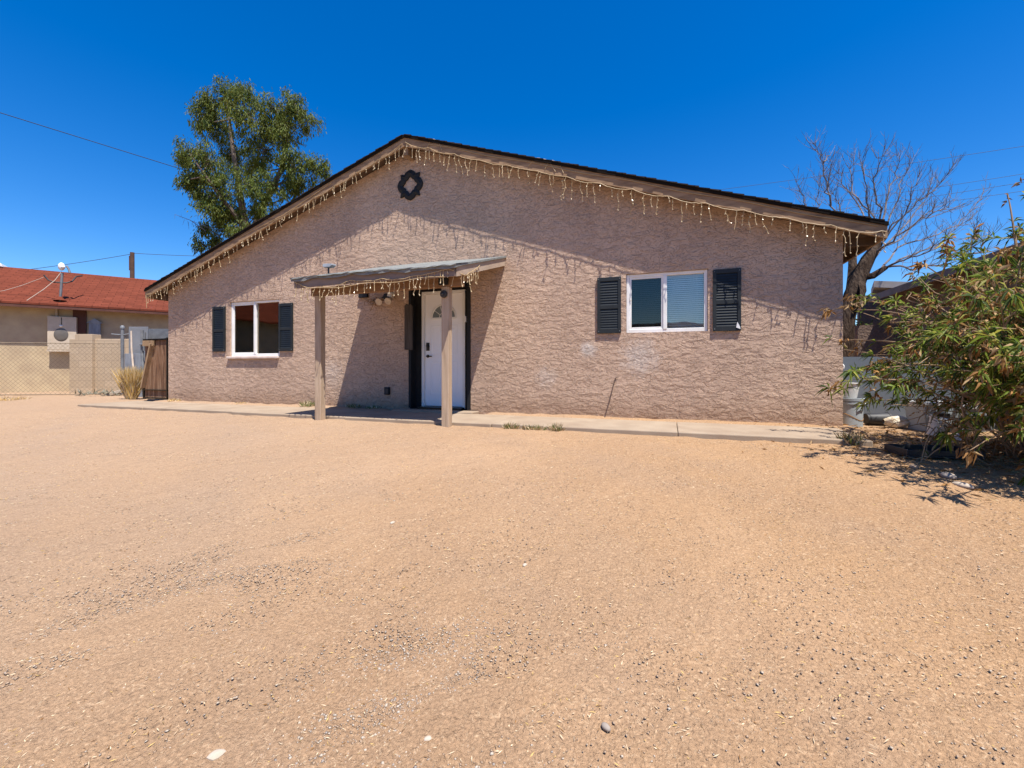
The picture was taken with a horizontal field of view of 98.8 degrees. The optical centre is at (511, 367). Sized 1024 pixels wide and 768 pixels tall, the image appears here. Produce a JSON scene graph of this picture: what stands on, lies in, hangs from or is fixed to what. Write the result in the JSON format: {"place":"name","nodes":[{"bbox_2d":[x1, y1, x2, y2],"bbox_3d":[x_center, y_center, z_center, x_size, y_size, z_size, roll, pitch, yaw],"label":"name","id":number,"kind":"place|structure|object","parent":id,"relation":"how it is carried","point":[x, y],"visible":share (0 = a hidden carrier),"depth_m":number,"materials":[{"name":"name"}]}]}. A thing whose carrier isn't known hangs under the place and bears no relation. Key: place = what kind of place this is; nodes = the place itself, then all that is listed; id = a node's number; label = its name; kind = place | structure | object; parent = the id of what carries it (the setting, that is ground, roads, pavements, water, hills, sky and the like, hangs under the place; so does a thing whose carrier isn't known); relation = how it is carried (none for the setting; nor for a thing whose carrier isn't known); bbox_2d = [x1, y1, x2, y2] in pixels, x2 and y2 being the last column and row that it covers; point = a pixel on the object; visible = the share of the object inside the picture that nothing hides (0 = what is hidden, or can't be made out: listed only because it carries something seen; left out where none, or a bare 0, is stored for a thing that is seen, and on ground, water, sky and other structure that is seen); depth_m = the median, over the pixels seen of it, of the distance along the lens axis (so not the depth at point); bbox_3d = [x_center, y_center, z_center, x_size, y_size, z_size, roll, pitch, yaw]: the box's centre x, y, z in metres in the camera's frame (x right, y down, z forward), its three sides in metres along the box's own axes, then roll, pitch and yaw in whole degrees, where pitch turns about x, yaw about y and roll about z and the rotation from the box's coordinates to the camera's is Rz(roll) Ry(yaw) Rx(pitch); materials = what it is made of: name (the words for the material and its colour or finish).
{"place":"outdoors","nodes":[
{"label":"outdoors","id":0,"kind":"place"},
{"bbox_2d":[0,112,183,169],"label":"power line","id":1,"kind":"object","parent":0,"point":[88,140],"visible":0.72,"depth_m":17.74,"materials":[{"name":"black metal"}]},
{"bbox_2d":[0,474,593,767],"bbox_3d":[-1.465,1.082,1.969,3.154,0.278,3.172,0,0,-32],"label":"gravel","id":2,"kind":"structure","parent":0,"point":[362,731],"depth_m":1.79,"materials":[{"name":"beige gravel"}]},
{"bbox_2d":[78,401,872,446],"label":"path","id":3,"kind":"structure","parent":0,"point":[788,434],"depth_m":6.26,"materials":[{"name":"concrete"}]},
{"bbox_2d":[0,391,1023,767],"bbox_3d":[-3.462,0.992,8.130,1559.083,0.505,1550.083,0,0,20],"label":"ground","id":4,"kind":"structure","parent":0,"point":[490,709],"depth_m":2.13,"materials":[{"name":"gravel"}]},
{"bbox_2d":[0,395,30,400],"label":"weed","id":5,"kind":"object","parent":4,"relation":"on","point":[12,398],"visible":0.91,"depth_m":10.52,"materials":[{"name":"plant"}]},
{"bbox_2d":[0,325,128,394],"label":"chain link fence","id":6,"kind":"object","parent":4,"relation":"on","point":[122,334],"visible":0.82,"depth_m":12.24,"materials":[{"name":"metal"}]},
{"bbox_2d":[0,267,167,392],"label":"neighbour house","id":7,"kind":"structure","parent":4,"relation":"on","point":[112,304],"depth_m":14.23,"materials":[{"name":"paint"}]},
{"bbox_2d":[46,309,76,351],"bbox_3d":[-14.387,-1.223,14.036,0.680,1.422,0.253,0,0,-35],"label":"meter panel","id":8,"kind":"object","parent":7,"relation":"attached to","point":[60,329],"visible":0.93,"depth_m":13.95,"materials":[{"name":"beige paint"}]},
{"bbox_2d":[54,263,70,300],"bbox_3d":[-14.357,-2.729,13.964,0.355,1.241,0.355,0,0,20],"label":"service mast","id":9,"kind":"object","parent":7,"relation":"on","point":[61,267],"visible":1,"depth_m":13.94,"materials":[{"name":"metal"}]},
{"bbox_2d":[27,271,61,300],"bbox_3d":[-14.562,-2.555,13.663,0.042,1.028,0.762,0,0,35],"label":"guy wire","id":10,"kind":"object","parent":9,"relation":"attached to","point":[45,287],"visible":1,"depth_m":13.67,"materials":[{"name":"metal"}]},
{"bbox_2d":[43,275,82,283],"bbox_3d":[-14.383,-2.884,14.130,0.333,0.398,0.959,0,0,20],"label":"service cable","id":11,"kind":"object","parent":9,"relation":"attached to","point":[75,277],"visible":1,"depth_m":14.03,"materials":[{"name":"grey metal"}]},
{"bbox_2d":[87,318,102,334],"bbox_3d":[-13.797,-1.324,14.506,0.400,0.610,0.158,0,0,-35],"label":"wall cabinet","id":12,"kind":"object","parent":7,"relation":"attached to","point":[94,326],"depth_m":14.46,"materials":[{"name":"grey metal"}]},
{"bbox_2d":[69,334,128,392],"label":"block wall","id":13,"kind":"structure","parent":4,"relation":"on","point":[87,338],"depth_m":13.30,"materials":[{"name":"beige concrete"}]},
{"bbox_2d":[75,388,122,395],"bbox_3d":[-11.298,0.668,11.900,1.322,0.223,0.506,0,0,0],"label":"brush pile","id":14,"kind":"object","parent":4,"relation":"on","point":[94,392],"visible":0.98,"depth_m":11.89,"materials":[{"name":"grey plant"}]},
{"bbox_2d":[106,390,121,395],"bbox_3d":[-10.812,0.671,12.047,0.482,0.211,0.160,0,0,-12],"label":"concrete chunk","id":15,"kind":"object","parent":4,"relation":"on","point":[116,392],"visible":0.46,"depth_m":11.96,"materials":[{"name":"concrete"}]},
{"bbox_2d":[108,366,143,399],"bbox_3d":[-9.472,0.355,10.871,0.897,0.886,0.838,0,0,-22],"label":"straw tuft","id":16,"kind":"object","parent":4,"relation":"on","point":[129,382],"visible":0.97,"depth_m":10.77,"materials":[{"name":"yellow plant"}]},
{"bbox_2d":[129,252,134,277],"bbox_3d":[-27.734,-3.813,32.007,0.362,9.199,0.340,0,0,20],"label":"utility pole","id":17,"kind":"object","parent":4,"relation":"on","point":[132,264],"visible":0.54,"depth_m":31.91,"materials":[{"name":"brown paint"}]},
{"bbox_2d":[34,254,129,268],"bbox_3d":[-32.183,-6.671,29.000,10.772,3.308,0.032,0,0,-34],"label":"power line","id":18,"kind":"object","parent":17,"relation":"attached to","point":[80,262],"visible":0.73,"depth_m":30.61,"materials":[{"name":"black metal"}]},
{"bbox_2d":[130,331,134,368],"bbox_3d":[-9.671,-0.248,11.195,0.390,1.405,0.049,0,0,34],"label":"white pipe","id":19,"kind":"object","parent":4,"relation":"on","point":[132,358],"visible":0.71,"depth_m":11.24,"materials":[{"name":"white plastic"}]},
{"bbox_2d":[125,354,144,396],"bbox_3d":[-9.947,0.221,11.560,0.616,1.190,0.020,0,0,9],"label":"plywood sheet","id":20,"kind":"object","parent":4,"relation":"on","point":[137,361],"visible":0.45,"depth_m":11.54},
{"bbox_2d":[129,327,148,353],"bbox_3d":[-10.144,-0.139,11.915,0.518,1.949,0.030,0,0,0],"label":"sheet metal","id":21,"kind":"object","parent":4,"relation":"on","point":[135,339],"visible":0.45,"depth_m":11.90,"materials":[{"name":"grey metal"}]},
{"bbox_2d":[139,330,145,395],"bbox_3d":[-9.349,-0.118,11.133,0.305,1.679,0.106,0,0,25],"label":"gate post","id":22,"kind":"object","parent":4,"relation":"on","point":[142,337],"visible":0.51,"depth_m":11.17,"materials":[{"name":"metal"}]},
{"bbox_2d":[140,337,167,398],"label":"wooden gate","id":23,"kind":"structure","parent":22,"relation":"attached to","point":[154,383],"depth_m":10.49,"materials":[{"name":"brown wood"}]},
{"bbox_2d":[149,329,167,338],"bbox_3d":[-9.909,-0.153,12.315,0.774,1.877,0.030,0,0,0],"label":"fence panel","id":24,"kind":"object","parent":4,"relation":"on","point":[157,333],"visible":0.04,"depth_m":12.30,"materials":[{"name":"metal"}]},
{"bbox_2d":[167,398,180,401],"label":"weed","id":25,"kind":"object","parent":4,"relation":"on","point":[171,400],"visible":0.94,"depth_m":10.04,"materials":[{"name":"plant"}]},
{"bbox_2d":[206,749,225,760],"bbox_3d":[-0.914,1.196,1.356,0.042,0.017,0.039,0,0,13],"label":"stone","id":26,"kind":"object","parent":4,"relation":"on","point":[216,754],"visible":1,"depth_m":1.35,"materials":[{"name":"beige stone"}]},
{"bbox_2d":[171,72,333,255],"bbox_3d":[-11.614,-5.815,18.608,7.876,13.388,3.768,0,0,20],"label":"tree","id":27,"kind":"object","parent":4,"relation":"on","point":[197,181],"visible":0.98,"depth_m":18.12,"materials":[{"name":"green plant"}]},
{"bbox_2d":[298,400,314,406],"bbox_3d":[-4.039,0.697,8.692,0.395,0.147,0.348,0,0,-27],"label":"weed","id":28,"kind":"object","parent":4,"relation":"on","point":[308,403],"visible":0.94,"depth_m":8.64,"materials":[{"name":"plant"}]},
{"bbox_2d":[345,404,361,407],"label":"weed","id":29,"kind":"object","parent":4,"relation":"on","point":[353,406],"visible":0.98,"depth_m":8.34,"materials":[{"name":"plant"}]},
{"bbox_2d":[365,406,381,408],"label":"weed","id":30,"kind":"object","parent":4,"relation":"on","point":[368,407],"visible":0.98,"depth_m":8.20,"materials":[{"name":"plant"}]},
{"bbox_2d":[424,735,431,740],"bbox_3d":[-0.268,1.182,1.397,0.024,0.014,0.019,0,0,-15],"label":"stone","id":31,"kind":"object","parent":4,"relation":"on","point":[428,738],"visible":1,"depth_m":1.39,"materials":[{"name":"beige stone"}]},
{"bbox_2d":[501,422,519,428],"bbox_3d":[-0.015,0.766,5.894,0.285,0.122,0.212,0,0,9],"label":"weed","id":32,"kind":"object","parent":4,"relation":"on","point":[508,426],"visible":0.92,"depth_m":5.86,"materials":[{"name":"plant"}]},
{"bbox_2d":[144,134,888,425],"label":"house","id":33,"kind":"structure","parent":4,"relation":"on","point":[575,305],"depth_m":7.28,"materials":[{"name":"paint"}]},
{"bbox_2d":[226,299,278,358],"bbox_3d":[-5.547,-0.815,9.432,1.476,1.243,0.155,0,0,20],"label":"window","id":34,"kind":"structure","parent":33,"relation":"in","point":[254,324],"depth_m":9.45,"materials":[{"name":"white plastic"}]},
{"bbox_2d":[146,143,401,307],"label":"icicle lights","id":35,"kind":"object","parent":33,"relation":"hanging from","point":[269,226],"visible":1,"depth_m":8.84,"materials":[{"name":"beige plastic"}]},
{"bbox_2d":[358,293,367,297],"bbox_3d":[-2.851,-1.389,8.412,0.200,0.090,0.053,0,0,20],"label":"junction box","id":36,"kind":"object","parent":33,"relation":"attached to","point":[365,295],"visible":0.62,"depth_m":8.39,"materials":[{"name":"black paint"}]},
{"bbox_2d":[364,297,382,310],"bbox_3d":[-2.604,-1.200,8.269,0.395,0.267,0.108,0,0,20],"label":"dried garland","id":37,"kind":"object","parent":33,"relation":"attached to","point":[372,301],"visible":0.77,"depth_m":8.26},
{"bbox_2d":[375,292,393,304],"bbox_3d":[-2.339,-1.281,8.136,0.330,0.246,0.227,0,0,20],"label":"security light","id":38,"kind":"object","parent":33,"relation":"attached to","point":[387,297],"visible":0.98,"depth_m":8.10,"materials":[{"name":"beige plastic"}]},
{"bbox_2d":[384,387,389,394],"bbox_3d":[-2.348,0.436,8.232,0.110,0.140,0.053,0,0,20],"label":"outdoor outlet","id":39,"kind":"object","parent":33,"relation":"attached to","point":[386,390],"visible":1,"depth_m":8.21,"materials":[{"name":"black paint"}]},
{"bbox_2d":[290,256,505,426],"bbox_3d":[-1.716,-0.490,7.013,2.780,2.852,1.917,0,0,20],"label":"porch","id":40,"kind":"object","parent":33,"relation":"attached to","point":[398,273],"visible":0.96,"depth_m":6.26,"materials":[{"name":"paint"}]},
{"bbox_2d":[322,264,335,273],"bbox_3d":[-2.808,-1.514,6.738,0.176,0.174,0.116,0,0,20],"label":"solar light","id":41,"kind":"object","parent":40,"relation":"on","point":[328,266],"visible":0.94,"depth_m":6.71,"materials":[{"name":"white plastic"}]},
{"bbox_2d":[294,265,479,304],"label":"icicle lights","id":42,"kind":"object","parent":40,"relation":"hanging from","point":[394,282],"visible":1,"depth_m":6.09,"materials":[{"name":"beige plastic"}]},
{"bbox_2d":[440,290,446,297],"bbox_3d":[-0.945,-1.014,6.023,0.103,0.103,0.058,0,0,20],"label":"doorbell camera","id":43,"kind":"object","parent":40,"relation":"attached to","point":[443,293],"visible":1,"depth_m":6.01,"materials":[{"name":"black plastic"}]},
{"bbox_2d":[404,304,412,349],"bbox_3d":[-1.903,-0.751,8.078,0.170,0.853,0.030,0,0,20],"label":"wooden plaque","id":44,"kind":"object","parent":33,"relation":"attached to","point":[408,327],"visible":1,"depth_m":8.06,"materials":[{"name":"brown wood"}]},
{"bbox_2d":[397,170,422,200],"bbox_3d":[-1.881,-3.364,8.066,0.540,0.562,0.049,0,0,20],"label":"wall ornament","id":45,"kind":"object","parent":33,"relation":"attached to","point":[415,177],"depth_m":8.05,"materials":[{"name":"black paint"}]},
{"bbox_2d":[425,293,462,406],"bbox_3d":[-1.251,-0.323,8.016,0.784,2.055,0.104,0,0,20],"label":"door","id":46,"kind":"structure","parent":33,"relation":"in","point":[433,303],"depth_m":8.06,"materials":[{"name":"white paint"}]},
{"bbox_2d":[402,142,886,256],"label":"icicle lights","id":47,"kind":"object","parent":33,"relation":"hanging from","point":[653,195],"visible":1,"depth_m":6.40,"materials":[{"name":"beige plastic"}]},
{"bbox_2d":[626,269,707,332],"bbox_3d":[2.393,-0.890,6.821,1.764,1.512,0.438,0,0,20],"label":"window","id":48,"kind":"structure","parent":33,"relation":"in","point":[677,301],"depth_m":6.69,"materials":[{"name":"white plastic"}]},
{"bbox_2d":[520,424,533,429],"bbox_3d":[0.216,0.783,5.832,0.220,0.091,0.192,0,0,20],"label":"weed","id":49,"kind":"object","parent":4,"relation":"on","point":[525,427],"visible":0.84,"depth_m":5.81,"materials":[{"name":"plant"}]},
{"bbox_2d":[531,424,547,429],"bbox_3d":[0.371,0.780,5.770,0.211,0.098,0.242,0,0,-35],"label":"weed","id":50,"kind":"object","parent":4,"relation":"on","point":[537,428],"visible":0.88,"depth_m":5.73,"materials":[{"name":"plant"}]},
{"bbox_2d":[544,422,566,431],"bbox_3d":[0.577,0.764,5.712,0.253,0.131,0.262,0,0,-42],"label":"weed","id":51,"kind":"object","parent":4,"relation":"on","point":[556,426],"visible":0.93,"depth_m":5.68,"materials":[{"name":"plant"}]},
{"bbox_2d":[601,722,610,731],"bbox_3d":[0.305,1.165,1.422,0.023,0.020,0.037,0,0,-39],"label":"stone","id":52,"kind":"object","parent":4,"relation":"on","point":[605,726],"visible":1,"depth_m":1.42,"materials":[{"name":"grey stone"}]},
{"bbox_2d":[605,377,616,416],"bbox_3d":[1.527,0.458,6.792,0.238,0.622,0.035,0,0,-21],"label":"metal rod","id":53,"kind":"object","parent":4,"relation":"on","point":[610,397],"visible":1,"depth_m":6.80,"materials":[{"name":"metal"}]},
{"bbox_2d":[834,428,868,445],"bbox_3d":[3.647,0.744,4.704,0.370,0.185,0.348,0,0,20],"label":"weed","id":54,"kind":"object","parent":4,"relation":"on","point":[853,437],"visible":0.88,"depth_m":4.66,"materials":[{"name":"plant"}]},
{"bbox_2d":[843,397,865,426],"bbox_3d":[4.774,0.625,6.214,0.368,0.402,0.382,0,0,20],"label":"plastic bin","id":55,"kind":"object","parent":4,"relation":"on","point":[849,407],"visible":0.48,"depth_m":6.07,"materials":[{"name":"grey plastic"}]},
{"bbox_2d":[843,382,859,397],"bbox_3d":[4.793,0.315,6.236,0.267,0.226,0.267,0,0,20],"label":"white tub","id":56,"kind":"object","parent":55,"relation":"on","point":[853,392],"visible":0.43,"depth_m":6.14,"materials":[{"name":"plastic"}]},
{"bbox_2d":[863,412,891,425],"bbox_3d":[5.197,0.731,6.249,0.292,0.200,0.200,0,0,8],"label":"plant pot","id":57,"kind":"object","parent":4,"relation":"on","point":[873,418],"visible":0.69,"depth_m":6.19,"materials":[{"name":"black plastic"}]},
{"bbox_2d":[740,423,1023,501],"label":"leaf litter","id":58,"kind":"object","parent":4,"relation":"on","point":[997,450],"visible":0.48,"depth_m":4.05,"materials":[{"name":"brown plant"}]},
{"bbox_2d":[854,324,910,356],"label":"block wall","id":59,"kind":"structure","parent":4,"relation":"on","point":[868,332],"depth_m":10.86,"materials":[{"name":"concrete"}]},
{"bbox_2d":[882,416,909,427],"bbox_3d":[5.246,0.736,5.975,0.280,0.170,0.188,0,0,20],"label":"crumpled sack","id":60,"kind":"object","parent":4,"relation":"on","point":[889,421],"visible":0.93,"depth_m":5.94,"materials":[{"name":"beige paper"}]},
{"bbox_2d":[780,126,1019,356],"bbox_3d":[9.357,-2.529,9.864,5.574,6.764,3.231,0,0,1],"label":"bare tree","id":61,"kind":"object","parent":4,"relation":"on","point":[859,274],"visible":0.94,"depth_m":9.88,"materials":[{"name":"grey plant"}]},
{"bbox_2d":[909,464,918,468],"bbox_3d":[3.383,0.836,3.692,0.072,0.045,0.078,0,0,-7],"label":"stone","id":62,"kind":"object","parent":4,"relation":"on","point":[913,466],"visible":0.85,"depth_m":3.67,"materials":[{"name":"grey stone"}]},
{"bbox_2d":[815,177,1023,485],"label":"oleander bush","id":63,"kind":"object","parent":4,"relation":"on","point":[985,358],"visible":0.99,"depth_m":3.85,"materials":[{"name":"green plant"}]},
{"bbox_2d":[843,357,1007,421],"bbox_3d":[6.269,0.353,6.985,2.709,1.065,0.104,0,0,15],"label":"sheet fence","id":64,"kind":"object","parent":4,"relation":"on","point":[859,362],"visible":0.21,"depth_m":7.03,"materials":[{"name":"grey metal"}]},
{"bbox_2d":[905,400,957,431],"bbox_3d":[5.490,0.633,5.750,0.424,0.385,0.360,0,0,6],"label":"storage tote","id":65,"kind":"object","parent":4,"relation":"on","point":[912,421],"visible":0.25,"depth_m":5.67,"materials":[{"name":"grey plastic"}]},
{"bbox_2d":[884,444,985,459],"bbox_3d":[3.928,0.781,4.099,0.600,0.070,0.340,0,0,12],"label":"plant tray","id":66,"kind":"object","parent":4,"relation":"on","point":[909,450],"visible":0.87,"depth_m":4.01,"materials":[{"name":"black plastic"}]},
{"bbox_2d":[926,415,953,435],"bbox_3d":[5.044,0.694,5.156,0.238,0.267,0.244,0,0,20],"label":"bucket","id":67,"kind":"object","parent":4,"relation":"on","point":[935,422],"visible":0.5,"depth_m":5.13,"materials":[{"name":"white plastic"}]},
{"bbox_2d":[857,243,1023,353],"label":"neighbour house","id":68,"kind":"structure","parent":4,"relation":"on","point":[882,290],"depth_m":10.45,"materials":[{"name":"brown"}]},
{"bbox_2d":[940,472,956,479],"bbox_3d":[3.418,0.847,3.440,0.082,0.056,0.132,0,0,17],"label":"stone","id":69,"kind":"object","parent":4,"relation":"on","point":[948,475],"visible":0.89,"depth_m":3.41,"materials":[{"name":"grey stone"}]},
{"bbox_2d":[952,481,973,488],"bbox_3d":[3.328,0.868,3.238,0.093,0.042,0.131,0,0,28],"label":"stone","id":70,"kind":"object","parent":4,"relation":"on","point":[964,485],"visible":0.85,"depth_m":3.21,"materials":[{"name":"grey stone"}]},
{"bbox_2d":[956,405,995,432],"bbox_3d":[5.954,0.653,5.750,0.488,0.345,0.360,0,0,15],"label":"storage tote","id":71,"kind":"object","parent":4,"relation":"on","point":[973,409],"visible":0.05,"depth_m":5.59,"materials":[{"name":"grey plastic"}]},
{"bbox_2d":[0,0,1023,323],"label":"sky","id":72,"kind":"structure","parent":0,"point":[712,94],"materials":[{"name":"blue"}]},
{"bbox_2d":[855,287,880,325],"bbox_3d":[10.125,-0.735,12.937,1.761,3.152,1.741,0,0,0],"label":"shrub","id":73,"kind":"object","parent":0,"point":[862,321],"visible":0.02,"depth_m":12.53,"materials":[{"name":"green plant"}]},
{"bbox_2d":[721,146,1022,189],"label":"power line","id":74,"kind":"object","parent":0,"point":[880,167],"visible":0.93,"depth_m":46.23,"materials":[{"name":"black metal"}]},
{"bbox_2d":[835,174,1020,201],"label":"power line","id":75,"kind":"object","parent":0,"point":[942,186],"visible":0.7,"depth_m":46.02,"materials":[{"name":"black metal"}]},
{"bbox_2d":[837,182,1023,209],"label":"power line","id":76,"kind":"object","parent":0,"point":[938,195],"visible":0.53,"depth_m":46.45,"materials":[{"name":"black metal"}]},
{"bbox_2d":[853,191,1020,213],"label":"power line","id":77,"kind":"object","parent":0,"point":[940,202],"visible":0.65,"depth_m":46.27,"materials":[{"name":"black metal"}]}
]}

